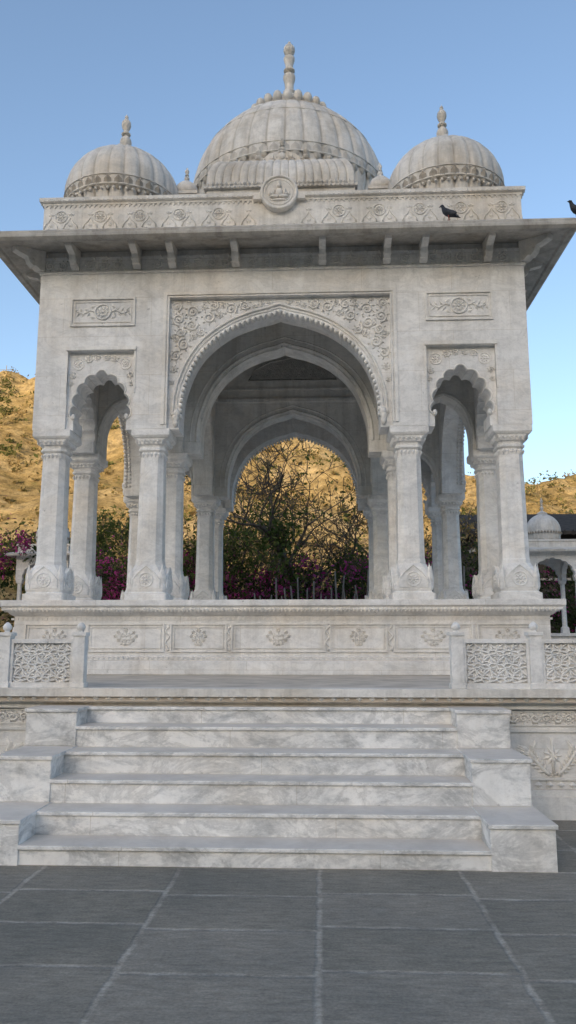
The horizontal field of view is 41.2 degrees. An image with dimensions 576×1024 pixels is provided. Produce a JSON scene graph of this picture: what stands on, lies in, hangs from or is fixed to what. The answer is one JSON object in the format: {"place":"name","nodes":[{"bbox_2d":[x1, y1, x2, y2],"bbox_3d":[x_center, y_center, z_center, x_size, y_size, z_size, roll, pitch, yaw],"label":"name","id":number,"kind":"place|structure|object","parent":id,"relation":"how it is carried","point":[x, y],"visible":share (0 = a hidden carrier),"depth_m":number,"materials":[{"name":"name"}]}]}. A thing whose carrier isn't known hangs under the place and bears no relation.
{"place":"outdoors","nodes":[
{"label":"outdoors","id":0,"kind":"place"},
{"bbox_2d":[0,705,557,872],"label":"staircase","id":1,"kind":"structure","parent":0,"point":[380,787],"depth_m":6.21,"materials":[{"name":"stone"}]},
{"bbox_2d":[0,820,575,1023],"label":"paving","id":2,"kind":"structure","parent":0,"point":[133,945],"depth_m":4.12,"materials":[{"name":"stone"}]},
{"bbox_2d":[0,370,575,631],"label":"hill","id":3,"kind":"structure","parent":0,"point":[28,501],"depth_m":77.21,"materials":[{"name":"brown soil"}]},
{"bbox_2d":[0,595,21,623],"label":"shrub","id":4,"kind":"object","parent":3,"relation":"on","point":[5,615],"visible":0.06,"depth_m":44.81,"materials":[{"name":"green plant"}]},
{"bbox_2d":[0,366,575,596],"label":"hill scrub","id":5,"kind":"object","parent":3,"relation":"on","point":[190,510],"visible":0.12,"depth_m":76.40,"materials":[{"name":"green plant"}]},
{"bbox_2d":[0,375,575,597],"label":"hill bushes","id":6,"kind":"object","parent":3,"relation":"on","point":[18,445],"visible":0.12,"depth_m":80.40,"materials":[{"name":"green plant"}]},
{"bbox_2d":[531,502,574,513],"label":"tree","id":7,"kind":"object","parent":3,"relation":"on","point":[554,509],"visible":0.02,"depth_m":49.90,"materials":[{"name":"green plant"}]},
{"bbox_2d":[0,0,575,483],"label":"sky","id":8,"kind":"structure","parent":0,"point":[502,73],"materials":[{"name":"blue"}]},
{"bbox_2d":[459,514,575,632],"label":"bougainvillea bush","id":9,"kind":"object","parent":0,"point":[567,523],"depth_m":34.78,"materials":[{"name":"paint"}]},
{"bbox_2d":[543,564,570,577],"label":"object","id":10,"kind":"structure","parent":9,"relation":"in","point":[544,566],"depth_m":34.46,"materials":[{"name":"paint"}]},
{"bbox_2d":[545,590,573,627],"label":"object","id":11,"kind":"structure","parent":9,"relation":"in","point":[553,623],"depth_m":34.19,"materials":[{"name":"plant"}]},
{"bbox_3d":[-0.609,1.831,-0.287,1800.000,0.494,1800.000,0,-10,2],"label":"ground","id":12,"kind":"structure","parent":0,"visible":0},
{"bbox_2d":[0,675,575,819],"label":"terrace","id":13,"kind":"structure","parent":12,"relation":"on","point":[543,729],"depth_m":7.28,"materials":[{"name":"stone"}]},
{"bbox_2d":[0,622,89,687],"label":"balustrade","id":14,"kind":"object","parent":13,"relation":"on","point":[43,663],"visible":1,"depth_m":7.50,"materials":[{"name":"stone"}]},
{"bbox_2d":[0,42,575,674],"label":"pavilion","id":15,"kind":"structure","parent":13,"relation":"on","point":[288,262],"depth_m":11.68,"materials":[{"name":"stone"}]},
{"bbox_2d":[439,205,460,220],"bbox_3d":[2.343,-4.351,11.116,0.314,0.277,0.120,-5,-11,27],"label":"pigeon","id":16,"kind":"object","parent":15,"relation":"on","point":[447,212],"visible":1,"depth_m":11.08,"materials":[{"name":"grey"}]},
{"bbox_2d":[567,200,575,213],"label":"pigeon","id":17,"kind":"object","parent":15,"relation":"on","point":[572,206],"visible":1,"depth_m":11.02,"materials":[{"name":"grey"}]},
{"bbox_2d":[447,622,575,688],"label":"balustrade","id":18,"kind":"object","parent":13,"relation":"on","point":[533,660],"visible":1,"depth_m":7.30,"materials":[{"name":"stone"}]},
{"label":"garden soil","id":19,"kind":"structure","parent":13,"relation":"on","visible":0},
{"bbox_2d":[0,547,15,592],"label":"bougainvillea shrub","id":20,"kind":"object","parent":19,"relation":"on","point":[8,575],"visible":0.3,"depth_m":26.69,"materials":[{"name":"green plant"}]},
{"bbox_2d":[0,495,36,631],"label":"bougainvillea shrub","id":21,"kind":"object","parent":19,"relation":"on","point":[3,572],"visible":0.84,"depth_m":22.45,"materials":[{"name":"purple plant"}]},
{"bbox_2d":[4,529,70,631],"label":"pavilion","id":22,"kind":"structure","parent":19,"relation":"on","point":[21,567],"depth_m":22.64,"materials":[{"name":"stone"}]},
{"bbox_2d":[0,509,129,588],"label":"tree","id":23,"kind":"object","parent":19,"relation":"on","point":[102,538],"visible":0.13,"depth_m":37.75,"materials":[{"name":"green plant"}]},
{"bbox_2d":[11,535,122,617],"bbox_3d":[-7.316,2.853,25.988,4.048,4.194,3.866,0,-10,2],"label":"bougainvillea shrub","id":24,"kind":"object","parent":19,"relation":"on","point":[95,566],"visible":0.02,"depth_m":25.87,"materials":[{"name":"purple plant"}]},
{"bbox_2d":[95,547,126,599],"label":"tree","id":25,"kind":"object","parent":19,"relation":"on","point":[112,570],"visible":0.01,"depth_m":29.82,"materials":[{"name":"green plant"}]},
{"bbox_2d":[96,532,127,599],"bbox_3d":[-5.461,2.650,24.376,4.130,4.052,3.404,0,-10,2],"label":"bougainvillea shrub","id":26,"kind":"object","parent":19,"relation":"on","point":[109,593],"visible":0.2,"depth_m":24.29,"materials":[{"name":"purple plant"}]},
{"bbox_2d":[96,517,235,596],"bbox_3d":[-4.836,2.880,28.079,5.365,5.002,6.013,6,-11,-30],"label":"tree","id":27,"kind":"object","parent":19,"relation":"on","point":[121,540],"visible":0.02,"depth_m":26.18,"materials":[{"name":"green plant"}]},
{"bbox_2d":[183,523,245,599],"bbox_3d":[-2.976,2.385,23.965,4.079,4.435,3.325,0,-10,2],"label":"bougainvillea shrub","id":28,"kind":"object","parent":19,"relation":"on","point":[192,581],"visible":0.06,"depth_m":23.62,"materials":[{"name":"purple plant"}]},
{"bbox_2d":[114,491,325,599],"bbox_3d":[-1.901,1.657,23.725,7.068,5.952,5.599,0,-10,2],"label":"tree","id":29,"kind":"object","parent":19,"relation":"on","point":[283,533],"visible":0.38,"depth_m":23.41,"materials":[{"name":"green plant"}]},
{"bbox_2d":[223,553,299,599],"bbox_3d":[-1.148,2.861,23.661,3.474,3.395,3.292,-6,-11,31],"label":"bougainvillea shrub","id":30,"kind":"object","parent":19,"relation":"on","point":[266,577],"visible":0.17,"depth_m":23.16,"materials":[{"name":"purple plant"}]},
{"bbox_2d":[184,519,338,597],"bbox_3d":[-1.316,3.159,31.614,7.187,7.381,6.888,7,-12,-37],"label":"tree","id":31,"kind":"object","parent":19,"relation":"on","point":[254,554],"visible":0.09,"depth_m":30.61,"materials":[{"name":"green plant"}]},
{"bbox_2d":[183,441,363,599],"bbox_3d":[-0.244,1.243,27.010,6.438,8.277,7.896,-7,-12,37],"label":"tree","id":32,"kind":"object","parent":19,"relation":"on","point":[258,507],"visible":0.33,"depth_m":26.76,"materials":[{"name":"green plant"}]},
{"bbox_2d":[237,549,365,599],"bbox_3d":[0.547,2.748,23.338,4.935,3.508,3.863,0,-10,2],"label":"bougainvillea shrub","id":33,"kind":"object","parent":19,"relation":"on","point":[325,591],"visible":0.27,"depth_m":22.96,"materials":[{"name":"purple plant"}]},
{"bbox_2d":[184,438,428,598],"bbox_3d":[0.826,0.360,24.802,8.454,8.993,8.601,0,-10,2],"label":"tree","id":34,"kind":"object","parent":19,"relation":"on","point":[279,480],"visible":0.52,"depth_m":24.79,"materials":[{"name":"green plant"}]},
{"bbox_2d":[298,532,368,598],"bbox_3d":[2.627,2.644,24.786,4.619,4.343,4.225,0,-10,2],"label":"tree","id":35,"kind":"object","parent":19,"relation":"on","point":[352,564],"visible":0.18,"depth_m":24.69,"materials":[{"name":"green plant"}]},
{"bbox_2d":[338,543,368,598],"bbox_3d":[3.008,2.708,23.358,3.908,3.593,3.481,0,-10,2],"label":"bougainvillea shrub","id":36,"kind":"object","parent":19,"relation":"on","point":[358,572],"visible":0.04,"depth_m":22.97,"materials":[{"name":"purple plant"}]},
{"bbox_2d":[254,566,473,599],"bbox_3d":[2.530,2.858,21.740,7.037,2.639,0.165,0,-10,2],"label":"stake fence","id":37,"kind":"object","parent":19,"relation":"on","point":[343,594],"visible":0.14,"depth_m":21.89,"materials":[{"name":"grey wood"}]},
{"bbox_2d":[273,462,477,581],"bbox_3d":[3.798,1.964,28.841,8.859,7.113,7.031,0,-10,2],"label":"tree","id":38,"kind":"object","parent":19,"relation":"on","point":[467,530],"visible":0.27,"depth_m":28.62,"materials":[{"name":"green plant"}]},
{"bbox_2d":[425,533,476,598],"bbox_3d":[4.439,2.579,23.568,3.880,3.919,3.668,6,-12,-33],"label":"bougainvillea shrub","id":39,"kind":"object","parent":19,"relation":"on","point":[466,585],"visible":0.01,"depth_m":23.62,"materials":[{"name":"purple plant"}]},
{"bbox_2d":[424,526,478,597],"bbox_3d":[6.497,2.673,26.517,4.239,4.876,6.459,-9,-13,42],"label":"tree","id":40,"kind":"object","parent":19,"relation":"on","point":[470,557],"visible":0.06,"depth_m":25.78,"materials":[{"name":"green plant"}]},
{"bbox_2d":[462,565,573,610],"bbox_3d":[6.869,3.007,25.320,4.695,3.667,3.297,0,-10,2],"label":"bougainvillea shrub","id":41,"kind":"object","parent":19,"relation":"on","point":[544,586],"visible":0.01,"depth_m":24.96,"materials":[{"name":"purple plant"}]},
{"bbox_2d":[527,498,575,638],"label":"pavilion","id":42,"kind":"structure","parent":19,"relation":"on","point":[551,549],"depth_m":22.02,"materials":[{"name":"stone"}]},
{"bbox_2d":[538,565,575,632],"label":"bougainvillea shrub","id":43,"kind":"object","parent":19,"relation":"on","point":[571,620],"visible":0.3,"depth_m":25.45,"materials":[{"name":"green plant"}]},
{"bbox_2d":[558,584,575,631],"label":"bougainvillea shrub","id":44,"kind":"object","parent":19,"relation":"on","point":[568,600],"visible":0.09,"depth_m":27.62,"materials":[{"name":"purple plant"}]}
]}

